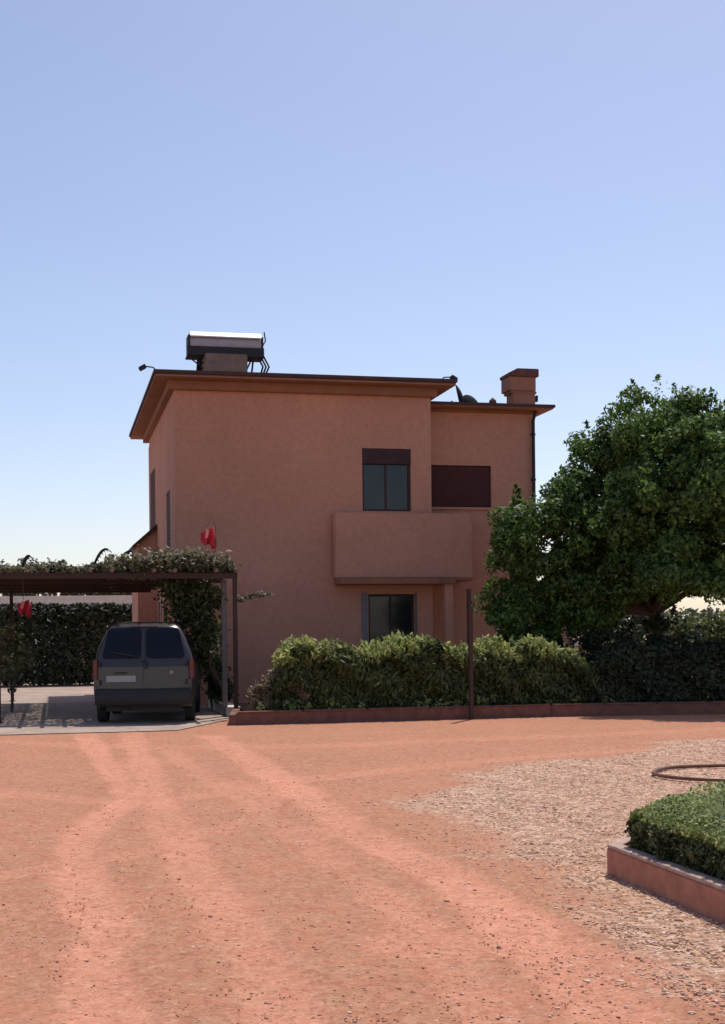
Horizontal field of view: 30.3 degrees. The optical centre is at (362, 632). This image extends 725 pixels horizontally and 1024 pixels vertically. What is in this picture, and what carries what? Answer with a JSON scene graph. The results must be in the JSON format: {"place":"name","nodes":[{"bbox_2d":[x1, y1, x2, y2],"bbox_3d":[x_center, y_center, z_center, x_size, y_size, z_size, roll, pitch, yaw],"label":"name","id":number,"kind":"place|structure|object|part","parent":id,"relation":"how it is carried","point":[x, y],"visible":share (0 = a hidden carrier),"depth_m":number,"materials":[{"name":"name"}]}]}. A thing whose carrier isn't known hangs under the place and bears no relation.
{"place":"outdoors","nodes":[
{"label":"outdoors","id":0,"kind":"place"},
{"bbox_2d":[0,595,131,679],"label":"boundary wall","id":1,"kind":"structure","parent":0,"point":[101,599],"depth_m":48.52,"materials":[{"name":"white paint"}]},
{"bbox_2d":[78,593,107,595],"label":"tree","id":2,"kind":"object","parent":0,"point":[91,594],"visible":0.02,"depth_m":61.59,"materials":[{"name":"green plant"}]},
{"bbox_2d":[0,631,724,1023],"bbox_3d":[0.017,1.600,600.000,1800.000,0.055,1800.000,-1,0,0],"label":"ground","id":3,"kind":"structure","parent":0,"point":[154,965],"depth_m":8.77,"materials":[{"name":"orange soil"}]},
{"bbox_2d":[0,559,27,595],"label":"tree","id":4,"kind":"object","parent":3,"relation":"on","point":[6,594],"visible":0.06,"depth_m":61.66,"materials":[{"name":"green plant"}]},
{"bbox_2d":[8,558,50,595],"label":"tree","id":5,"kind":"object","parent":3,"relation":"on","point":[30,563],"visible":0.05,"depth_m":61.49,"materials":[{"name":"green plant"}]},
{"bbox_2d":[40,559,70,595],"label":"tree","id":6,"kind":"object","parent":3,"relation":"on","point":[56,594],"visible":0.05,"depth_m":61.88,"materials":[{"name":"green plant"}]},
{"bbox_2d":[60,564,84,595],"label":"tree","id":7,"kind":"object","parent":3,"relation":"on","point":[69,594],"visible":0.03,"depth_m":61.99,"materials":[{"name":"green plant"}]},
{"bbox_2d":[0,682,228,734],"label":"parking court","id":8,"kind":"object","parent":3,"relation":"on","point":[47,709],"visible":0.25,"depth_m":26.45,"materials":[{"name":"grey concrete"}]},
{"bbox_2d":[0,623,35,711],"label":"shrub","id":9,"kind":"object","parent":8,"relation":"on","point":[14,657],"visible":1,"depth_m":28.13,"materials":[{"name":"green plant"}]},
{"bbox_2d":[0,601,131,686],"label":"hedge","id":10,"kind":"object","parent":8,"relation":"on","point":[73,618],"visible":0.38,"depth_m":42.52,"materials":[{"name":"green plant"}]},
{"bbox_2d":[0,569,238,722],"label":"pergola","id":11,"kind":"object","parent":8,"relation":"on","point":[48,582],"visible":0.81,"depth_m":25.86,"materials":[{"name":"brown paint"}]},
{"bbox_2d":[17,595,31,617],"bbox_3d":[-6.525,-0.660,25.870,0.284,0.782,0.160,-1,0,-13],"label":"red pennant","id":12,"kind":"object","parent":11,"relation":"hanging from","point":[24,607],"visible":1,"depth_m":25.88,"materials":[{"name":"fabric"}]},
{"bbox_2d":[0,539,273,708],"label":"climbing vine","id":13,"kind":"object","parent":11,"relation":"on","point":[204,599],"visible":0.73,"depth_m":25.67,"materials":[{"name":"green plant"}]},
{"bbox_2d":[200,515,216,571],"bbox_3d":[-2.919,-1.692,25.453,0.314,1.110,0.160,-1,0,-13],"label":"red pennant","id":14,"kind":"object","parent":11,"relation":"hanging from","point":[208,536],"visible":1,"depth_m":25.46,"materials":[{"name":"fabric"}]},
{"bbox_2d":[93,619,207,721],"bbox_3d":[-4.098,0.701,26.006,2.160,1.885,4.212,-1,0,-5],"label":"parked van","id":15,"kind":"object","parent":8,"relation":"on","point":[146,666],"visible":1,"depth_m":24.05,"materials":[{"name":"paint"}]},
{"bbox_3d":[-4.341,0.469,24.093,0.788,1.075,0.318,-1,0,-5],"label":"rear door","id":16,"kind":"part","parent":15,"relation":"part of","materials":[{"name":"paint"}]},
{"bbox_3d":[-3.532,0.460,24.164,0.788,1.075,0.318,-1,0,-5],"label":"rear door","id":17,"kind":"part","parent":15,"relation":"part of","materials":[{"name":"paint"}]},
{"bbox_3d":[-3.193,0.264,24.968,0.134,0.420,1.100,-1,0,-5],"label":"side window","id":18,"kind":"part","parent":15,"relation":"part of","materials":[{"name":"black glass"}]},
{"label":"side window","id":19,"kind":"part","parent":15,"relation":"part of","materials":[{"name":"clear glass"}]},
{"bbox_2d":[208,699,240,716],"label":"court kerb","id":20,"kind":"structure","parent":8,"relation":"on","point":[217,707],"depth_m":26.97,"materials":[{"name":"grey concrete"}]},
{"bbox_2d":[102,593,129,594],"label":"tree","id":21,"kind":"object","parent":3,"relation":"on","point":[115,593],"visible":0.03,"depth_m":61.55,"materials":[{"name":"green plant"}]},
{"bbox_2d":[233,701,413,710],"bbox_3d":[6.013,1.506,29.877,17.854,0.001,9.417,-1,0,-10],"label":"garden bed","id":22,"kind":"object","parent":3,"relation":"on","point":[243,706],"visible":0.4,"depth_m":29.15,"materials":[{"name":"soil"}]},
{"bbox_2d":[245,666,311,710],"bbox_3d":[-1.569,1.114,24.539,1.178,1.062,1.108,-1,0,-11],"label":"shrub","id":23,"kind":"object","parent":22,"relation":"on","point":[260,690],"visible":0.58,"depth_m":24.18,"materials":[{"name":"green plant"}]},
{"bbox_2d":[266,630,527,709],"bbox_3d":[0.587,0.794,25.151,4.910,1.709,1.557,-1,0,-13],"label":"hedge","id":24,"kind":"object","parent":22,"relation":"on","point":[374,665],"visible":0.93,"depth_m":24.68,"materials":[{"name":"green plant"}]},
{"bbox_2d":[254,691,638,710],"bbox_3d":[1.678,1.315,24.833,7.466,0.404,0.488,-1,0,-14],"label":"leafy border","id":25,"kind":"object","parent":22,"relation":"on","point":[363,705],"visible":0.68,"depth_m":24.62,"materials":[{"name":"green plant"}]},
{"bbox_2d":[466,589,470,678],"bbox_3d":[2.142,0.367,26.899,0.095,2.460,0.090,-1,0,-13],"label":"fence post","id":26,"kind":"object","parent":22,"relation":"on","point":[468,597],"visible":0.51,"depth_m":26.87,"materials":[{"name":"brown metal"}]},
{"bbox_2d":[490,623,568,702],"bbox_3d":[3.541,0.649,28.324,1.755,1.908,1.228,-1,0,-15],"label":"hedge","id":27,"kind":"object","parent":22,"relation":"on","point":[561,641],"visible":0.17,"depth_m":28.03,"materials":[{"name":"green plant"}]},
{"bbox_2d":[494,633,605,704],"bbox_3d":[3.553,0.816,25.852,2.028,1.618,1.358,-1,0,-13],"label":"hedge","id":28,"kind":"object","parent":22,"relation":"on","point":[573,671],"visible":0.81,"depth_m":25.42,"materials":[{"name":"green plant"}]},
{"bbox_2d":[561,628,603,653],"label":"garden pillar","id":29,"kind":"structure","parent":22,"relation":"on","point":[567,640],"depth_m":33.07,"materials":[{"name":"grey paint"}]},
{"bbox_2d":[471,374,724,698],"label":"broadleaf tree","id":30,"kind":"object","parent":22,"relation":"on","point":[641,526],"visible":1,"depth_m":27.43,"materials":[{"name":"green plant"}]},
{"bbox_2d":[566,605,712,658],"bbox_3d":[5.827,0.493,28.490,3.297,2.203,1.687,-1,0,0],"label":"shrub","id":31,"kind":"object","parent":22,"relation":"on","point":[590,639],"visible":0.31,"depth_m":28.36,"materials":[{"name":"green plant"}]},
{"bbox_2d":[584,638,724,702],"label":"hedge","id":32,"kind":"object","parent":22,"relation":"on","point":[663,673],"visible":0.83,"depth_m":25.65,"materials":[{"name":"green plant"}]},
{"bbox_2d":[664,607,724,646],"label":"shrub","id":33,"kind":"object","parent":22,"relation":"on","point":[716,625],"visible":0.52,"depth_m":29.95,"materials":[{"name":"green plant"}]},
{"bbox_2d":[129,369,554,704],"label":"house","id":34,"kind":"structure","parent":3,"relation":"on","point":[352,510],"depth_m":30.80,"materials":[{"name":"pink paint"}]},
{"bbox_2d":[138,364,154,370],"bbox_3d":[-4.718,-5.791,29.353,0.377,0.148,0.140,-1,0,-13],"label":"flood lamp","id":35,"kind":"object","parent":34,"relation":"attached to","point":[142,367],"visible":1,"depth_m":29.28,"materials":[{"name":"metal"}]},
{"bbox_2d":[151,468,155,528],"bbox_3d":[-5.696,-3.590,36.640,0.063,1.611,1.811,-1,0,-13],"label":"window","id":36,"kind":"structure","parent":34,"relation":"in","point":[153,520],"depth_m":36.66,"materials":[{"name":"red paint"}]},
{"bbox_2d":[158,597,161,621],"bbox_3d":[-5.124,-0.084,34.398,0.178,1.611,1.000,-1,0,-13],"label":"window","id":37,"kind":"structure","parent":34,"relation":"in","point":[160,597],"depth_m":33.95,"materials":[{"name":"grey paint"}]},
{"bbox_2d":[163,598,167,621],"bbox_3d":[-4.750,-0.088,32.774,0.178,1.611,1.000,-1,0,-13],"label":"window","id":38,"kind":"structure","parent":34,"relation":"in","point":[163,598],"depth_m":33.14,"materials":[{"name":"grey paint"}]},
{"bbox_2d":[167,490,169,551],"bbox_3d":[-4.570,-2.624,31.806,0.063,1.433,1.000,-1,0,-13],"label":"window","id":39,"kind":"structure","parent":34,"relation":"in","point":[168,493],"depth_m":31.86,"materials":[{"name":"grey paint"}]},
{"bbox_2d":[185,331,269,372],"bbox_3d":[-3.531,-6.656,34.303,2.068,1.818,1.957,-1,0,-13],"label":"solar water heater","id":40,"kind":"object","parent":34,"relation":"on","point":[220,351],"visible":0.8,"depth_m":33.37,"materials":[{"name":"metal"}]},
{"bbox_2d":[361,448,413,512],"bbox_3d":[0.552,-3.500,31.158,1.256,1.522,0.217,-1,0,-13],"label":"window","id":41,"kind":"structure","parent":34,"relation":"in","point":[385,472],"depth_m":31.19,"materials":[{"name":"grey glass"}]},
{"bbox_2d":[361,592,416,664],"bbox_3d":[0.612,-0.017,31.181,1.334,1.800,0.189,-1,0,-13],"label":"window","id":42,"kind":"structure","parent":34,"relation":"in","point":[386,613],"depth_m":31.22,"materials":[{"name":"black glass"}]},
{"bbox_2d":[442,375,457,378],"bbox_3d":[2.009,-5.862,30.941,0.377,0.148,0.140,-1,0,-13],"label":"flood lamp","id":43,"kind":"object","parent":34,"relation":"attached to","point":[452,377],"visible":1,"depth_m":30.91,"materials":[{"name":"metal"}]},
{"bbox_2d":[451,385,462,401],"bbox_3d":[2.425,-5.858,33.842,0.345,0.796,0.545,-1,0,35],"label":"satellite dish","id":44,"kind":"object","parent":34,"relation":"on","point":[459,395],"visible":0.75,"depth_m":33.64,"materials":[{"name":"metal"}]},
{"bbox_2d":[431,465,493,509],"bbox_3d":[2.382,-3.497,32.489,1.622,1.078,0.222,-1,0,-13],"label":"window","id":45,"kind":"structure","parent":34,"relation":"in","point":[452,487],"depth_m":32.45,"materials":[{"name":"brown metal"}]},
{"bbox_2d":[463,395,476,401],"bbox_3d":[2.758,-5.766,34.119,0.552,0.604,0.346,-1,0,-13],"label":"satellite dish","id":46,"kind":"object","parent":34,"relation":"on","point":[467,398],"visible":0.34,"depth_m":34.09,"materials":[{"name":"metal"}]},
{"bbox_2d":[500,368,538,403],"bbox_3d":[4.039,-6.074,34.190,0.889,1.183,0.689,-1,0,-13],"label":"chimney","id":47,"kind":"object","parent":34,"relation":"on","point":[518,385],"visible":0.86,"depth_m":33.91,"materials":[{"name":"paint"}]},
{"bbox_2d":[0,737,724,1023],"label":"loose stones","id":48,"kind":"object","parent":3,"relation":"on","point":[378,1019],"visible":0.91,"depth_m":7.15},
{"bbox_2d":[467,607,473,719],"bbox_3d":[1.974,0.569,24.419,0.095,2.060,0.090,-1,0,-13],"label":"fence post","id":49,"kind":"object","parent":3,"relation":"on","point":[470,656],"visible":1,"depth_m":24.39,"materials":[{"name":"brown metal"}]},
{"bbox_2d":[229,701,724,724],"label":"garden kerb","id":50,"kind":"structure","parent":3,"relation":"on","point":[237,717],"depth_m":24.56,"materials":[{"name":"brown concrete"}]},
{"bbox_2d":[571,627,613,652],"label":"shrub","id":51,"kind":"object","parent":3,"relation":"on","point":[574,639],"depth_m":46.58,"materials":[{"name":"green plant"}]},
{"bbox_2d":[578,611,669,643],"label":"shrub","id":52,"kind":"object","parent":3,"relation":"on","point":[638,621],"visible":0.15,"depth_m":48.49,"materials":[{"name":"green plant"}]},
{"bbox_2d":[581,607,724,640],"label":"distant vegetation","id":53,"kind":"object","parent":3,"relation":"on","point":[690,610],"visible":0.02,"depth_m":128.76,"materials":[{"name":"green plant"}]},
{"bbox_2d":[607,834,724,924],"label":"planter","id":54,"kind":"object","parent":3,"relation":"on","point":[703,894],"visible":0.6,"depth_m":7.91,"materials":[{"name":"concrete"}]},
{"bbox_2d":[623,781,724,880],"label":"clipped bush","id":55,"kind":"object","parent":54,"relation":"on","point":[664,829],"visible":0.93,"depth_m":8.13,"materials":[{"name":"green plant"}]},
{"bbox_2d":[683,794,724,829],"bbox_3d":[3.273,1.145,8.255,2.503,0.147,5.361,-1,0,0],"label":"lawn","id":56,"kind":"structure","parent":54,"relation":"on","point":[711,806],"depth_m":8.81,"materials":[{"name":"green plant"}]},
{"bbox_2d":[665,603,721,643],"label":"shrub","id":57,"kind":"object","parent":3,"relation":"on","point":[710,608],"visible":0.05,"depth_m":48.16,"materials":[{"name":"green plant"}]},
{"bbox_2d":[0,0,724,629],"label":"sky","id":58,"kind":"structure","parent":0,"point":[477,192],"materials":[{"name":"blue"}]},
{"bbox_2d":[1,736,724,1023],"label":"gravel","id":59,"kind":"structure","parent":0,"point":[687,963],"depth_m":9.35,"materials":[{"name":"beige gravel"}]},
{"bbox_2d":[651,764,724,781],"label":"garden hose","id":60,"kind":"object","parent":59,"relation":"on","point":[653,772],"visible":0.98,"depth_m":14.49,"materials":[{"name":"brown rubber"}]}
]}

